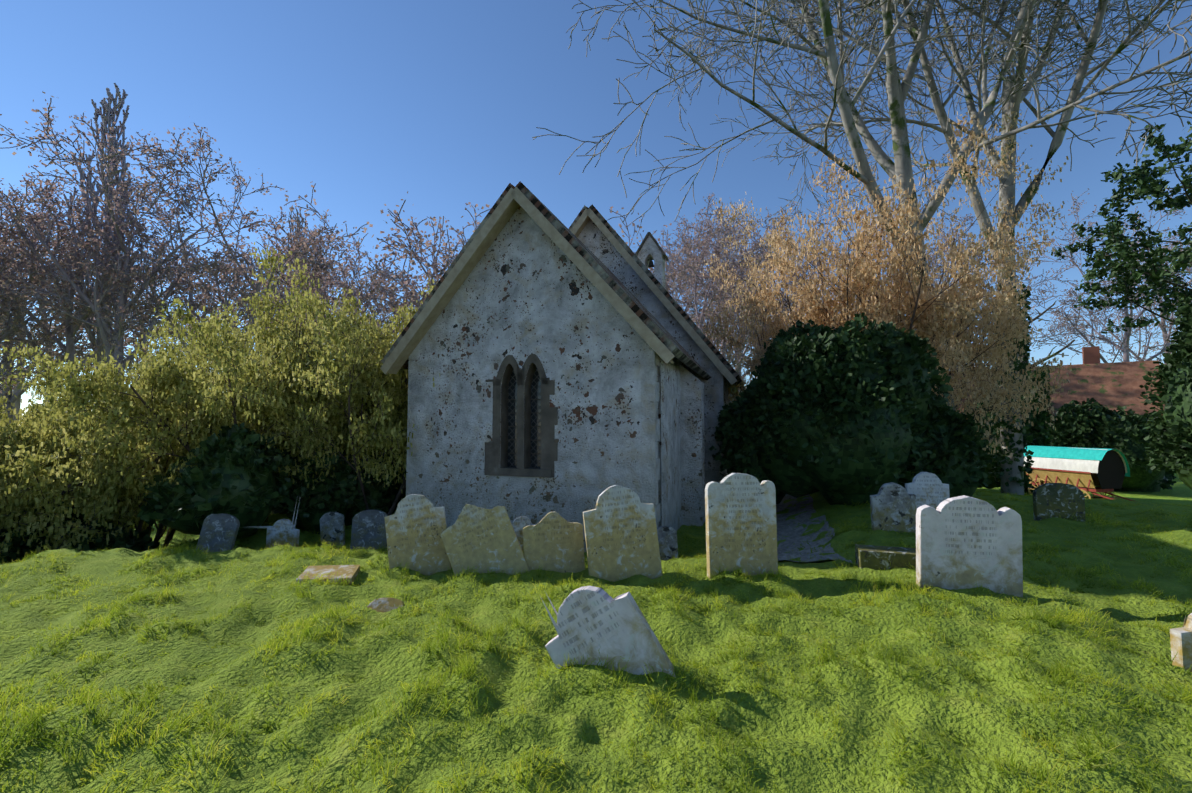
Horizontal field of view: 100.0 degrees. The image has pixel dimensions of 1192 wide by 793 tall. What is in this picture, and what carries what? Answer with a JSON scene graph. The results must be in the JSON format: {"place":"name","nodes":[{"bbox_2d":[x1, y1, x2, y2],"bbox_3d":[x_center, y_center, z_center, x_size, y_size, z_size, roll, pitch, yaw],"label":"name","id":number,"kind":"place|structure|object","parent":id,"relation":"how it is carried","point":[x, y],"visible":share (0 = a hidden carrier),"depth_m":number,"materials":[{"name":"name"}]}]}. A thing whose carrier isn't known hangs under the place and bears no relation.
{"place":"outdoors","nodes":[
{"label":"outdoors","id":0,"kind":"place"},
{"bbox_2d":[0,427,1191,792],"bbox_3d":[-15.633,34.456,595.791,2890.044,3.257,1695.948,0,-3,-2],"label":"ground","id":1,"kind":"structure","parent":0,"point":[386,661],"depth_m":3.42,"materials":[{"name":"green plant"}]},
{"bbox_2d":[0,401,49,430],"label":"hazel bush","id":2,"kind":"object","parent":1,"relation":"on","point":[31,408],"visible":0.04,"depth_m":11.11,"materials":[{"name":"green plant"}]},
{"bbox_2d":[0,219,54,395],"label":"bare tree","id":3,"kind":"object","parent":1,"relation":"on","point":[21,314],"visible":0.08,"depth_m":43.01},
{"bbox_2d":[0,270,95,400],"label":"bare tree","id":4,"kind":"object","parent":1,"relation":"on","point":[6,305],"visible":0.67,"depth_m":32.20,"materials":[{"name":"brown plant"}]},
{"bbox_2d":[0,213,95,419],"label":"tree","id":5,"kind":"object","parent":1,"relation":"on","point":[17,402],"depth_m":60.10,"materials":[{"name":"brown plant"}]},
{"bbox_2d":[0,219,135,402],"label":"tree","id":6,"kind":"object","parent":1,"relation":"on","point":[58,338],"visible":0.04,"depth_m":55.98,"materials":[{"name":"brown plant"}]},
{"bbox_2d":[0,172,139,425],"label":"bare tree","id":7,"kind":"object","parent":1,"relation":"on","point":[13,398],"visible":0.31,"depth_m":37.25,"materials":[{"name":"brown plant"}]},
{"bbox_2d":[0,502,159,563],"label":"undergrowth","id":8,"kind":"object","parent":1,"relation":"on","point":[141,543],"visible":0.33,"depth_m":8.89,"materials":[{"name":"green plant"}]},
{"bbox_2d":[0,178,163,366],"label":"bare tree","id":9,"kind":"object","parent":1,"relation":"on","point":[135,282],"visible":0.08,"depth_m":40.34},
{"bbox_2d":[0,422,163,563],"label":"hazel bush","id":10,"kind":"object","parent":1,"relation":"on","point":[26,483],"visible":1,"depth_m":8.42,"materials":[{"name":"green plant"}]},
{"bbox_2d":[0,388,177,519],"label":"hazel bush","id":11,"kind":"object","parent":1,"relation":"on","point":[13,412],"visible":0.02,"depth_m":10.26,"materials":[{"name":"green plant"}]},
{"bbox_2d":[63,83,136,425],"bbox_3d":[-39.054,-9.549,39.200,3.708,31.705,4.497,-2,-3,29],"label":"tall poplar","id":12,"kind":"object","parent":1,"relation":"on","point":[109,119],"visible":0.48,"depth_m":39.29,"materials":[{"name":"brown plant"}]},
{"bbox_2d":[0,164,242,386],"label":"bare tree","id":13,"kind":"object","parent":1,"relation":"on","point":[71,332],"visible":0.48,"depth_m":34.71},
{"bbox_2d":[0,334,246,548],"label":"hazel bush","id":14,"kind":"object","parent":1,"relation":"on","point":[123,513],"visible":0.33,"depth_m":9.60,"materials":[{"name":"green plant"}]},
{"bbox_2d":[0,317,256,540],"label":"hazel bush","id":15,"kind":"object","parent":1,"relation":"on","point":[48,379],"visible":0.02,"depth_m":13.09,"materials":[{"name":"green plant"}]},
{"bbox_2d":[0,91,273,383],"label":"bare tree","id":16,"kind":"object","parent":1,"relation":"on","point":[116,334],"visible":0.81,"depth_m":31.96,"materials":[{"name":"brown plant"}]},
{"bbox_2d":[59,242,225,383],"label":"tree","id":17,"kind":"object","parent":1,"relation":"on","point":[137,359],"visible":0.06,"depth_m":64.52,"materials":[{"name":"brown plant"}]},
{"bbox_2d":[92,184,284,387],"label":"tree","id":18,"kind":"object","parent":1,"relation":"on","point":[190,294],"visible":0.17,"depth_m":61.07,"materials":[{"name":"brown plant"}]},
{"bbox_2d":[28,277,381,522],"bbox_3d":[-7.620,0.170,11.176,5.501,5.594,5.960,0,-3,-2],"label":"hazel bush","id":19,"kind":"object","parent":1,"relation":"on","point":[84,391],"visible":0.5,"depth_m":9.27,"materials":[{"name":"green plant"}]},
{"bbox_2d":[135,422,291,539],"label":"undergrowth","id":20,"kind":"object","parent":1,"relation":"on","point":[238,478],"visible":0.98,"depth_m":9.07,"materials":[{"name":"green plant"}]},
{"bbox_2d":[196,513,239,552],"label":"gravestone","id":21,"kind":"object","parent":1,"relation":"on","point":[218,532],"visible":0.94,"depth_m":8.32,"materials":[{"name":"grey stone"}]},
{"bbox_2d":[83,123,364,368],"bbox_3d":[-27.792,-6.029,36.808,17.371,24.300,17.365,0,-3,-2],"label":"bare tree","id":22,"kind":"object","parent":1,"relation":"on","point":[300,251],"visible":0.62,"depth_m":34.66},
{"bbox_2d":[161,245,307,429],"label":"tree","id":23,"kind":"object","parent":1,"relation":"on","point":[227,300],"visible":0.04,"depth_m":64.17,"materials":[{"name":"brown plant"}]},
{"bbox_2d":[132,301,391,514],"bbox_3d":[-9.088,0.495,14.602,7.073,6.140,6.876,-3,-4,45],"label":"hazel bush","id":24,"kind":"object","parent":1,"relation":"on","point":[236,331],"visible":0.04,"depth_m":12.69,"materials":[{"name":"green plant"}]},
{"bbox_2d":[247,500,299,547],"bbox_3d":[-5.712,2.376,8.741,1.067,1.430,0.080,5,1,4],"label":"gravestone","id":25,"kind":"object","parent":1,"relation":"on","point":[282,531],"visible":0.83,"depth_m":8.69,"materials":[{"name":"white stone"}]},
{"bbox_2d":[275,206,307,310],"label":"poplar","id":26,"kind":"object","parent":1,"relation":"on","point":[298,224],"visible":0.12,"depth_m":89.89,"materials":[{"name":"brown plant"}]},
{"bbox_2d":[153,242,434,460],"bbox_3d":[-5.785,-0.107,12.488,6.073,6.282,6.364,0,-3,-2],"label":"hazel bush","id":27,"kind":"object","parent":1,"relation":"on","point":[265,263],"visible":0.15,"depth_m":11.20,"materials":[{"name":"green plant"}]},
{"bbox_2d":[217,181,397,350],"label":"tree","id":28,"kind":"object","parent":1,"relation":"on","point":[304,231],"visible":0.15,"depth_m":61.05,"materials":[{"name":"brown plant"}]},
{"bbox_2d":[312,230,330,326],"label":"poplar","id":29,"kind":"object","parent":1,"relation":"on","point":[324,261],"depth_m":91.69,"materials":[{"name":"brown plant"}]},
{"bbox_2d":[213,284,439,515],"bbox_3d":[-4.715,0.462,11.027,6.404,5.007,5.211,0,-3,-2],"label":"hazel bush","id":30,"kind":"object","parent":1,"relation":"on","point":[349,390],"visible":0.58,"depth_m":10.11,"materials":[{"name":"green plant"}]},
{"bbox_2d":[296,565,359,584],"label":"gravestone","id":31,"kind":"object","parent":1,"relation":"on","point":[351,572],"visible":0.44,"depth_m":5.68,"materials":[{"name":"white stone"}]},
{"bbox_2d":[320,512,344,546],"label":"gravestone","id":32,"kind":"object","parent":1,"relation":"on","point":[332,527],"visible":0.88,"depth_m":9.35,"materials":[{"name":"stone"}]},
{"bbox_2d":[273,439,404,533],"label":"undergrowth","id":33,"kind":"object","parent":1,"relation":"on","point":[338,492],"visible":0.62,"depth_m":10.47,"materials":[{"name":"green plant"}]},
{"bbox_2d":[261,240,420,342],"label":"bare tree","id":34,"kind":"object","parent":1,"relation":"on","point":[344,272],"visible":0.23,"depth_m":45.83,"materials":[{"name":"brown wood"}]},
{"bbox_2d":[268,229,413,347],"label":"tree","id":35,"kind":"object","parent":1,"relation":"on","point":[382,275],"visible":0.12,"depth_m":60.55,"materials":[{"name":"brown plant"}]},
{"bbox_2d":[350,510,387,549],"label":"gravestone","id":36,"kind":"object","parent":1,"relation":"on","point":[368,529],"visible":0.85,"depth_m":8.79,"materials":[{"name":"grey stone"}]},
{"bbox_2d":[367,597,403,612],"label":"gravestone","id":37,"kind":"object","parent":1,"relation":"on","point":[382,605],"visible":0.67,"depth_m":4.79,"materials":[{"name":"white stone"}]},
{"bbox_2d":[375,450,406,511],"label":"bush","id":38,"kind":"object","parent":1,"relation":"on","point":[398,485],"visible":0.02,"depth_m":12.04,"materials":[{"name":"green plant"}]},
{"bbox_2d":[375,216,458,327],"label":"tree","id":39,"kind":"object","parent":1,"relation":"on","point":[427,243],"visible":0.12,"depth_m":58.32,"materials":[{"name":"brown plant"}]},
{"bbox_2d":[385,494,450,575],"bbox_3d":[-2.151,1.832,6.072,0.701,1.286,0.090,-8,-9,-10],"label":"gravestone","id":40,"kind":"object","parent":1,"relation":"on","point":[416,525],"visible":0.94,"depth_m":6.05,"materials":[{"name":"beige stone"}]},
{"bbox_2d":[355,191,490,326],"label":"tree","id":41,"kind":"object","parent":1,"relation":"on","point":[420,262],"visible":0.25,"depth_m":53.83,"materials":[{"name":"brown plant"}]},
{"bbox_2d":[441,504,529,576],"bbox_3d":[-1.311,1.840,5.908,0.808,1.216,0.090,-23,-12,-8],"label":"gravestone","id":42,"kind":"object","parent":1,"relation":"on","point":[482,540],"visible":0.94,"depth_m":5.89,"materials":[{"name":"beige stone"}]},
{"bbox_2d":[512,516,534,550],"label":"gravestone","id":43,"kind":"object","parent":1,"relation":"on","point":[519,523],"visible":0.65,"depth_m":8.06,"materials":[{"name":"white stone"}]},
{"bbox_2d":[523,511,584,572],"bbox_3d":[-0.501,1.902,5.986,0.720,1.023,0.080,-2,-8,-6],"label":"gravestone","id":44,"kind":"object","parent":1,"relation":"on","point":[552,541],"visible":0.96,"depth_m":5.96,"materials":[{"name":"beige stone"}]},
{"bbox_2d":[406,206,737,551],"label":"church walls","id":45,"kind":"structure","parent":1,"relation":"on","point":[527,288],"depth_m":9.39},
{"bbox_2d":[380,187,736,384],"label":"roof bargeboards","id":46,"kind":"object","parent":45,"relation":"attached to","point":[513,200],"visible":0.83,"depth_m":9.45,"materials":[{"name":"beige wood"}]},
{"bbox_2d":[381,181,744,390],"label":"roof","id":47,"kind":"structure","parent":45,"relation":"on","point":[642,313],"depth_m":9.50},
{"bbox_2d":[406,336,724,527],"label":"corner quoins","id":48,"kind":"object","parent":45,"relation":"attached to","point":[646,407],"visible":0.54,"depth_m":8.57,"materials":[{"name":"grey stone"}]},
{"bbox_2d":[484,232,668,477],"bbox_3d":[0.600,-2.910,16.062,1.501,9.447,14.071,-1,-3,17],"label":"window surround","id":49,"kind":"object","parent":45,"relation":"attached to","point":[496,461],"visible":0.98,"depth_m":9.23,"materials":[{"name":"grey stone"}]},
{"bbox_2d":[508,367,540,467],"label":"window panes","id":50,"kind":"structure","parent":49,"relation":"in","point":[535,418],"depth_m":9.45,"materials":[{"name":"black glass"}]},
{"bbox_2d":[540,586,675,677],"bbox_3d":[0.070,1.825,3.575,0.723,1.164,0.120,-34,-14,7],"label":"gravestone","id":51,"kind":"object","parent":1,"relation":"on","point":[591,620],"visible":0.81,"depth_m":3.54,"materials":[{"name":"grey stone"}]},
{"bbox_2d":[583,485,662,581],"bbox_3d":[0.307,1.723,5.816,0.840,1.378,0.100,-5,-7,-8],"label":"gravestone","id":52,"kind":"object","parent":1,"relation":"on","point":[621,534],"visible":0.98,"depth_m":5.78,"materials":[{"name":"beige stone"}]},
{"bbox_2d":[609,206,720,324],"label":"tree","id":53,"kind":"object","parent":1,"relation":"on","point":[620,225],"visible":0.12,"depth_m":70.77,"materials":[{"name":"brown plant"}]},
{"bbox_2d":[657,526,677,560],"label":"gravestone","id":54,"kind":"object","parent":1,"relation":"on","point":[667,541],"visible":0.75,"depth_m":8.27,"materials":[{"name":"stone"}]},
{"bbox_2d":[633,223,743,348],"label":"tree","id":55,"kind":"object","parent":1,"relation":"on","point":[670,276],"visible":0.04,"depth_m":69.29,"materials":[{"name":"brown plant"}]},
{"bbox_2d":[650,202,781,348],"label":"bare tree","id":56,"kind":"object","parent":1,"relation":"on","point":[717,251],"visible":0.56,"depth_m":46.35,"materials":[{"name":"brown plant"}]},
{"bbox_2d":[662,213,792,371],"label":"bare tree","id":57,"kind":"object","parent":1,"relation":"on","point":[701,303],"visible":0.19,"depth_m":54.63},
{"bbox_2d":[675,227,797,393],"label":"tree","id":58,"kind":"object","parent":1,"relation":"on","point":[739,370],"visible":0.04,"depth_m":72.53,"materials":[{"name":"brown plant"}]},
{"bbox_2d":[705,473,777,578],"bbox_3d":[1.700,1.672,5.846,0.830,1.542,0.100,1,-5,-8],"label":"gravestone","id":59,"kind":"object","parent":1,"relation":"on","point":[740,517],"visible":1,"depth_m":5.81,"materials":[{"name":"beige stone"}]},
{"bbox_2d":[709,371,785,503],"bbox_3d":[4.029,1.055,12.302,2.379,3.361,3.055,0,-3,-2],"label":"yew bush","id":60,"kind":"object","parent":1,"relation":"on","point":[728,429],"visible":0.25,"depth_m":11.80,"materials":[{"name":"green plant"}]},
{"bbox_2d":[659,193,837,376],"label":"bare tree","id":61,"kind":"object","parent":1,"relation":"on","point":[707,275],"visible":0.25,"depth_m":57.98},
{"bbox_2d":[700,213,856,368],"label":"tree","id":62,"kind":"object","parent":1,"relation":"on","point":[772,285],"visible":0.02,"depth_m":72.83,"materials":[{"name":"brown plant"}]},
{"bbox_2d":[740,230,858,343],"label":"bare tree","id":63,"kind":"object","parent":1,"relation":"on","point":[806,276],"depth_m":65.96,"materials":[{"name":"brown plant"}]},
{"bbox_2d":[776,494,851,562],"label":"earth path","id":64,"kind":"structure","parent":1,"relation":"on","point":[791,532],"depth_m":9.32,"materials":[{"name":"soil"}]},
{"bbox_2d":[703,267,970,402],"bbox_3d":[6.463,-0.309,14.387,6.964,6.021,4.827,0,-3,-2],"label":"bush","id":65,"kind":"object","parent":1,"relation":"on","point":[758,351],"visible":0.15,"depth_m":13.99,"materials":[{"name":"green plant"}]},
{"bbox_2d":[733,312,953,505],"bbox_3d":[5.425,0.356,11.451,4.152,4.657,4.112,3,-4,-41],"label":"yew bush","id":66,"kind":"object","parent":1,"relation":"on","point":[847,405],"visible":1,"depth_m":10.43,"materials":[{"name":"green plant"}]},
{"bbox_2d":[532,0,1191,409],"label":"tree","id":67,"kind":"object","parent":1,"relation":"on","point":[896,90],"visible":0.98,"depth_m":13.60,"materials":[{"name":"brown plant"}]},
{"bbox_2d":[696,103,1073,449],"bbox_3d":[8.295,-2.503,14.863,9.642,10.402,8.840,0,-3,-2],"label":"tree","id":68,"kind":"object","parent":1,"relation":"on","point":[861,243],"visible":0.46,"depth_m":13.10,"materials":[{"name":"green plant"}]},
{"bbox_2d":[855,544,915,569],"bbox_3d":[3.603,2.131,6.129,0.706,0.513,0.350,-1,-3,18],"label":"tomb","id":69,"kind":"object","parent":1,"relation":"on","point":[872,556],"visible":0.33,"depth_m":6.03,"materials":[{"name":"stone"}]},
{"bbox_2d":[870,482,916,532],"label":"gravestone","id":70,"kind":"object","parent":1,"relation":"on","point":[893,506],"visible":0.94,"depth_m":7.95,"materials":[{"name":"stone"}]},
{"bbox_2d":[650,0,1191,494],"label":"tree","id":71,"kind":"object","parent":1,"relation":"on","point":[1010,100],"visible":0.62,"depth_m":16.13,"materials":[{"name":"brown plant"}]},
{"bbox_2d":[988,284,1033,487],"bbox_3d":[12.976,-0.386,15.600,1.381,6.496,1.144,0,-3,-2],"label":"ivy tree","id":72,"kind":"object","parent":71,"relation":"attached to","point":[996,473],"visible":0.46,"depth_m":15.31,"materials":[{"name":"green plant"}]},
{"bbox_2d":[905,472,949,509],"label":"gravestone","id":73,"kind":"object","parent":1,"relation":"on","point":[929,489],"visible":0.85,"depth_m":8.27,"materials":[{"name":"white stone"}]},
{"bbox_2d":[898,393,992,497],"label":"yew bush","id":74,"kind":"object","parent":1,"relation":"on","point":[956,463],"visible":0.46,"depth_m":10.72,"materials":[{"name":"green plant"}]},
{"bbox_2d":[839,226,1078,453],"bbox_3d":[9.286,-1.136,14.323,7.104,7.781,5.688,0,-3,-2],"label":"tree","id":75,"kind":"object","parent":1,"relation":"on","point":[992,348],"visible":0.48,"depth_m":13.00,"materials":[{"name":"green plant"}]},
{"bbox_2d":[916,495,1022,596],"bbox_3d":[3.899,1.690,5.247,0.950,1.288,0.110,0,-1,10],"label":"gravestone","id":76,"kind":"object","parent":1,"relation":"on","point":[964,542],"visible":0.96,"depth_m":5.20,"materials":[{"name":"grey stone"}]},
{"bbox_2d":[870,213,1088,370],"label":"bare tree","id":77,"kind":"object","parent":1,"relation":"on","point":[958,237],"visible":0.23,"depth_m":60.42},
{"bbox_2d":[962,401,1043,488],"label":"evergreen hedge","id":78,"kind":"object","parent":1,"relation":"on","point":[1034,431],"visible":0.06,"depth_m":29.17,"materials":[{"name":"green plant"}]},
{"bbox_2d":[1020,301,1082,493],"bbox_3d":[26.166,0.160,30.728,4.275,11.931,3.840,0,-3,-2],"label":"ivy tree","id":79,"kind":"object","parent":1,"relation":"on","point":[1040,418],"visible":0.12,"depth_m":29.96,"materials":[{"name":"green plant"}]},
{"bbox_2d":[1032,483,1085,521],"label":"gravestone","id":80,"kind":"object","parent":1,"relation":"on","point":[1065,501],"visible":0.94,"depth_m":8.91,"materials":[{"name":"stone"}]},
{"bbox_2d":[952,346,1171,480],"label":"house","id":81,"kind":"structure","parent":1,"relation":"on","point":[1112,386],"depth_m":41.40,"materials":[{"name":"red tile"}]},
{"bbox_2d":[1024,445,1137,501],"bbox_3d":[24.662,4.038,25.104,1.849,2.924,5.257,1,-3,-11],"label":"wagon","id":82,"kind":"object","parent":1,"relation":"on","point":[1084,470],"visible":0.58,"depth_m":24.80,"materials":[{"name":"teal wood"}]},
{"bbox_2d":[1016,188,1191,364],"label":"bare tree","id":83,"kind":"object","parent":1,"relation":"on","point":[1123,347],"visible":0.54,"depth_m":56.95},
{"bbox_2d":[1044,398,1176,491],"bbox_3d":[33.678,3.697,33.800,7.052,7.230,8.762,0,-3,-2],"label":"evergreen hedge","id":84,"kind":"object","parent":1,"relation":"on","point":[1097,425],"visible":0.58,"depth_m":31.55,"materials":[{"name":"green plant"}]},
{"bbox_2d":[1046,223,1191,360],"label":"bare tree","id":85,"kind":"object","parent":1,"relation":"on","point":[1161,322],"visible":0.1,"depth_m":65.00,"materials":[{"name":"brown wood"}]},
{"bbox_2d":[1051,121,1191,333],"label":"tree","id":86,"kind":"object","parent":1,"relation":"on","point":[1155,276],"visible":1,"depth_m":27.33,"materials":[{"name":"green plant"}]},
{"bbox_2d":[1138,295,1191,489],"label":"bush","id":87,"kind":"object","parent":1,"relation":"on","point":[1172,433],"visible":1,"depth_m":15.55,"materials":[{"name":"green plant"}]},
{"bbox_2d":[1170,613,1191,671],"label":"gravestone","id":88,"kind":"object","parent":1,"relation":"on","point":[1181,641],"visible":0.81,"depth_m":3.55,"materials":[{"name":"white stone"}]},
{"bbox_2d":[0,0,1191,424],"label":"sky","id":89,"kind":"structure","parent":0,"point":[371,103],"materials":[{"name":"blue"}]},
{"bbox_2d":[648,259,653,266],"bbox_3d":[2.484,-6.029,22.541,0.471,0.335,0.312,-4,-5,50],"label":"church bell","id":90,"kind":"object","parent":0,"point":[651,264],"visible":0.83,"depth_m":22.50,"materials":[{"name":"black metal"}]}
]}

